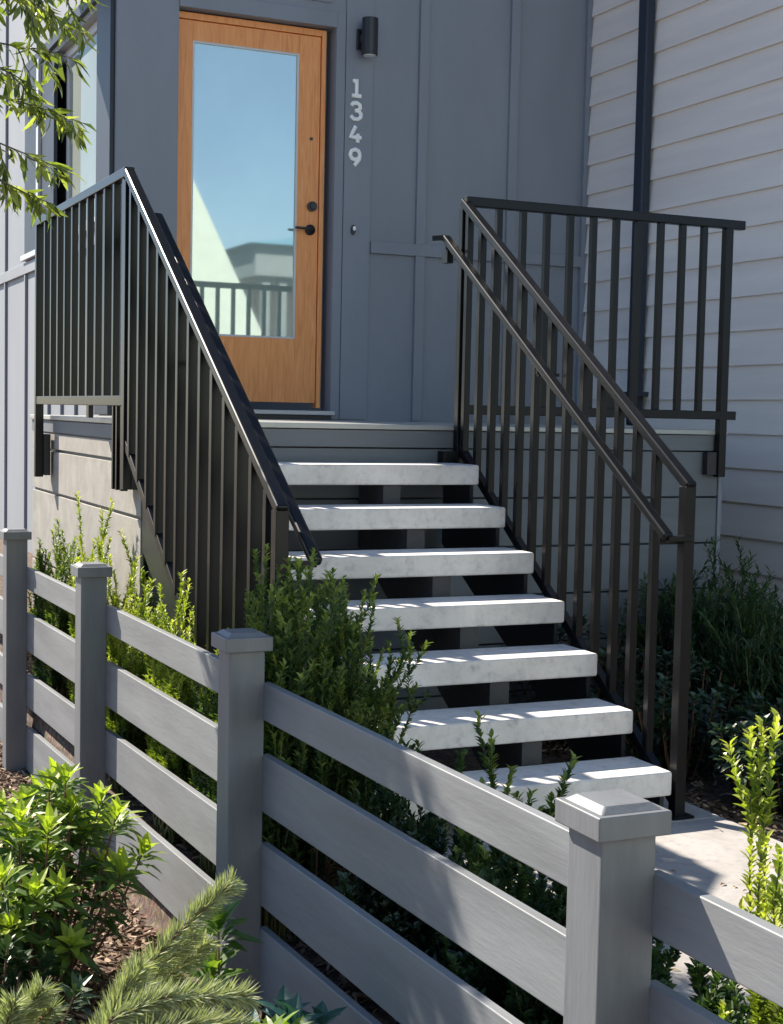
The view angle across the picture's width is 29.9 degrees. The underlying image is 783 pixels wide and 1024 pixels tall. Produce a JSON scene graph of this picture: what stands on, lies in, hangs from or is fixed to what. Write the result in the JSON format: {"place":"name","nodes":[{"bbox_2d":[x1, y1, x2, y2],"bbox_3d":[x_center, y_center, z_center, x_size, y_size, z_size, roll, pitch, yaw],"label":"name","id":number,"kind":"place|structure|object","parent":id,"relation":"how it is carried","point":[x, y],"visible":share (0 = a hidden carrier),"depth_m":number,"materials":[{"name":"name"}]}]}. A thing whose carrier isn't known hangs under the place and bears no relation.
{"place":"outdoors","nodes":[
{"label":"outdoors","id":0,"kind":"place"},
{"bbox_2d":[0,538,782,1023],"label":"ground","id":1,"kind":"structure","parent":0,"point":[156,914],"depth_m":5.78,"materials":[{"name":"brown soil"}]},
{"bbox_2d":[0,972,68,1023],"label":"needled shrub","id":2,"kind":"object","parent":1,"relation":"on","point":[27,1007],"visible":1,"depth_m":2.75,"materials":[{"name":"green plant"}]},
{"bbox_2d":[0,933,97,1023],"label":"rosette shrub","id":3,"kind":"object","parent":1,"relation":"on","point":[78,982],"visible":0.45,"depth_m":3.99,"materials":[{"name":"green plant"}]},
{"bbox_2d":[0,0,108,230],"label":"young tree","id":4,"kind":"object","parent":1,"relation":"on","point":[34,28],"visible":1,"depth_m":5.28,"materials":[{"name":"green plant"}]},
{"bbox_2d":[27,518,89,701],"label":"leafy shrub","id":5,"kind":"object","parent":1,"relation":"on","point":[50,613],"visible":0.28,"depth_m":7.20,"materials":[{"name":"green plant"}]},
{"bbox_2d":[0,756,169,1002],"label":"rosette shrub","id":6,"kind":"object","parent":1,"relation":"on","point":[27,901],"visible":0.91,"depth_m":4.38,"materials":[{"name":"green plant"}]},
{"bbox_2d":[66,491,158,748],"bbox_3d":[-1.247,0.499,6.593,0.394,1.199,0.546,-1,4,-24],"label":"leafy shrub","id":7,"kind":"object","parent":1,"relation":"on","point":[102,558],"visible":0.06,"depth_m":6.55,"materials":[{"name":"green plant"}]},
{"bbox_2d":[106,577,183,795],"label":"leafy shrub","id":8,"kind":"object","parent":1,"relation":"on","point":[127,730],"visible":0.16,"depth_m":5.86,"materials":[{"name":"green plant"}]},
{"bbox_2d":[90,864,247,1023],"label":"needled shrub","id":9,"kind":"object","parent":1,"relation":"on","point":[177,949],"visible":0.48,"depth_m":3.00,"materials":[{"name":"green plant"}]},
{"bbox_2d":[80,948,265,1023],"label":"needled shrub","id":10,"kind":"object","parent":1,"relation":"on","point":[123,1006],"visible":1,"depth_m":2.56,"materials":[{"name":"green plant"}]},
{"bbox_2d":[141,570,214,847],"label":"leafy shrub","id":11,"kind":"object","parent":1,"relation":"on","point":[171,682],"visible":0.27,"depth_m":5.24,"materials":[{"name":"green plant"}]},
{"bbox_2d":[188,649,218,880],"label":"leafy shrub","id":12,"kind":"object","parent":1,"relation":"on","point":[206,785],"visible":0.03,"depth_m":4.80,"materials":[{"name":"green plant"}]},
{"bbox_2d":[181,897,263,1020],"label":"rosette plant","id":13,"kind":"object","parent":1,"relation":"on","point":[218,962],"visible":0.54,"depth_m":3.55,"materials":[{"name":"green plant"}]},
{"bbox_2d":[241,1010,312,1023],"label":"lance leaf plant","id":14,"kind":"object","parent":1,"relation":"on","point":[276,1019],"visible":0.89,"depth_m":3.12,"materials":[{"name":"green plant"}]},
{"bbox_2d":[224,985,346,1023],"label":"blue leaf plant","id":15,"kind":"object","parent":1,"relation":"on","point":[287,1002],"visible":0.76,"depth_m":3.36,"materials":[{"name":"teal plant"}]},
{"bbox_2d":[227,542,432,940],"bbox_3d":[-0.212,0.675,4.517,0.570,1.177,0.965,-1,4,-24],"label":"leafy shrub","id":16,"kind":"object","parent":1,"relation":"on","point":[316,669],"visible":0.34,"depth_m":4.28,"materials":[{"name":"green plant"}]},
{"bbox_2d":[308,848,358,892],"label":"leafy shrub","id":17,"kind":"object","parent":1,"relation":"on","point":[328,865],"visible":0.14,"depth_m":4.20,"materials":[{"name":"green plant"}]},
{"bbox_2d":[30,414,727,710],"bbox_3d":[-0.210,0.392,8.308,3.165,1.800,2.545,-1,4,-24],"label":"entry landing","id":18,"kind":"object","parent":1,"relation":"on","point":[81,453],"visible":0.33,"depth_m":7.34,"materials":[{"name":"concrete"}]},
{"bbox_2d":[34,167,321,703],"bbox_3d":[-1.120,-0.226,6.454,0.188,2.535,4.060,-1,4,-24],"label":"stair railing","id":19,"kind":"object","parent":18,"relation":"attached to","point":[194,462],"visible":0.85,"depth_m":5.87,"materials":[{"name":"metal"}]},
{"bbox_2d":[0,0,782,648],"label":"house","id":20,"kind":"structure","parent":1,"relation":"on","point":[224,128],"depth_m":9.47,"materials":[{"name":"wood"}]},
{"bbox_2d":[57,21,96,227],"bbox_3d":[-2.140,-2.572,10.081,0.035,1.320,1.850,-1,4,-24],"label":"window","id":21,"kind":"structure","parent":20,"relation":"in","point":[80,98],"depth_m":10.07,"materials":[{"name":"glass"}]},
{"bbox_2d":[177,19,320,402],"bbox_3d":[-0.903,-1.873,9.291,0.946,2.340,0.110,-1,4,-24],"label":"door","id":22,"kind":"structure","parent":20,"relation":"in","point":[249,98],"depth_m":9.32,"materials":[{"name":"brown wood"}]},
{"bbox_2d":[351,225,355,234],"bbox_3d":[-0.246,-1.825,9.497,0.029,0.065,0.023,-1,4,-24],"label":"doorbell","id":23,"kind":"object","parent":20,"relation":"attached to","point":[353,229],"visible":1,"depth_m":9.49,"materials":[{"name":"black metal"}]},
{"bbox_2d":[348,78,362,166],"bbox_3d":[-0.231,-2.507,9.457,0.095,0.560,0.014,-1,4,-24],"label":"house number","id":24,"kind":"object","parent":20,"relation":"attached to","point":[357,159],"visible":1,"depth_m":9.45,"materials":[{"name":"white metal"}]},
{"bbox_2d":[356,16,377,57],"bbox_3d":[-0.148,-3.030,9.383,0.108,0.237,0.144,-1,4,-24],"label":"wall lamp","id":25,"kind":"object","parent":20,"relation":"attached to","point":[367,39],"visible":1,"depth_m":9.33,"materials":[{"name":"black metal"}]},
{"bbox_2d":[624,0,655,425],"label":"downspout","id":26,"kind":"object","parent":20,"relation":"attached to","point":[644,92],"visible":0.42,"depth_m":9.47,"materials":[{"name":"black metal"}]},
{"bbox_2d":[0,528,782,1023],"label":"garden fence","id":27,"kind":"object","parent":1,"relation":"on","point":[594,854],"visible":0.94,"depth_m":3.56,"materials":[{"name":"paint"}]},
{"bbox_2d":[346,731,467,900],"bbox_3d":[0.032,0.963,4.088,0.338,0.669,0.302,4,4,31],"label":"leafy shrub","id":28,"kind":"object","parent":1,"relation":"on","point":[399,804],"visible":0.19,"depth_m":4.10,"materials":[{"name":"green plant"}]},
{"bbox_2d":[75,804,774,1023],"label":"leaf litter","id":29,"kind":"object","parent":1,"relation":"on","point":[194,850],"visible":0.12,"depth_m":4.62,"materials":[{"name":"brown plant"}]},
{"bbox_2d":[334,801,518,1000],"bbox_3d":[0.108,1.044,3.870,0.611,0.542,0.601,-1,4,-24],"label":"leafy shrub","id":30,"kind":"object","parent":1,"relation":"on","point":[404,923],"visible":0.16,"depth_m":3.81,"materials":[{"name":"green plant"}]},
{"bbox_2d":[420,890,538,1009],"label":"leafy shrub","id":31,"kind":"object","parent":1,"relation":"on","point":[454,947],"visible":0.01,"depth_m":3.56,"materials":[{"name":"green plant"}]},
{"bbox_2d":[423,710,580,957],"bbox_3d":[0.242,0.918,3.671,0.370,0.823,0.315,-2,5,-41],"label":"leafy shrub","id":32,"kind":"object","parent":1,"relation":"on","point":[472,855],"visible":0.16,"depth_m":3.65,"materials":[{"name":"green plant"}]},
{"bbox_2d":[424,855,681,1023],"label":"leafy shrub","id":33,"kind":"object","parent":1,"relation":"on","point":[495,986],"visible":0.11,"depth_m":3.30,"materials":[{"name":"green plant"}]},
{"bbox_2d":[499,614,662,745],"bbox_3d":[0.961,0.809,7.008,0.811,0.627,0.836,-1,4,-24],"label":"shade shrub","id":34,"kind":"object","parent":1,"relation":"on","point":[597,693],"visible":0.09,"depth_m":6.97,"materials":[{"name":"green plant"}]},
{"bbox_2d":[413,796,782,1022],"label":"walkway","id":35,"kind":"structure","parent":1,"relation":"on","point":[701,850],"depth_m":4.96,"materials":[{"name":"concrete"}]},
{"bbox_2d":[142,462,671,820],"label":"staircase","id":36,"kind":"structure","parent":35,"relation":"on","point":[462,672],"depth_m":5.99,"materials":[{"name":"concrete"}]},
{"bbox_2d":[432,196,745,820],"bbox_3d":[1.379,-0.190,6.532,1.796,2.515,1.941,-1,4,-24],"label":"stair railing","id":37,"kind":"object","parent":35,"relation":"on","point":[616,403],"visible":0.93,"depth_m":6.43,"materials":[{"name":"metal"}]},
{"bbox_2d":[602,649,766,780],"bbox_3d":[1.258,0.876,6.391,0.736,0.590,0.698,-1,4,-24],"label":"shade shrub","id":38,"kind":"object","parent":1,"relation":"on","point":[713,705],"visible":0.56,"depth_m":6.24,"materials":[{"name":"green plant"}]},
{"bbox_2d":[604,536,779,727],"bbox_3d":[1.546,0.606,7.390,1.045,1.003,0.919,-1,4,-24],"label":"shade shrub","id":39,"kind":"object","parent":1,"relation":"on","point":[698,637],"visible":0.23,"depth_m":7.28,"materials":[{"name":"green plant"}]},
{"bbox_2d":[684,957,752,1023],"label":"leafy shrub","id":40,"kind":"object","parent":1,"relation":"on","point":[731,996],"visible":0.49,"depth_m":2.79,"materials":[{"name":"green plant"}]},
{"bbox_2d":[690,575,782,748],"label":"shade shrub","id":41,"kind":"object","parent":1,"relation":"on","point":[765,679],"visible":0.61,"depth_m":6.58,"materials":[{"name":"green plant"}]},
{"bbox_2d":[700,698,782,814],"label":"shade shrub","id":42,"kind":"object","parent":1,"relation":"on","point":[736,730],"visible":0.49,"depth_m":5.76,"materials":[{"name":"green plant"}]},
{"bbox_2d":[716,707,782,1023],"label":"leafy shrub","id":43,"kind":"object","parent":1,"relation":"on","point":[763,1010],"visible":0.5,"depth_m":2.52,"materials":[{"name":"green plant"}]}
]}

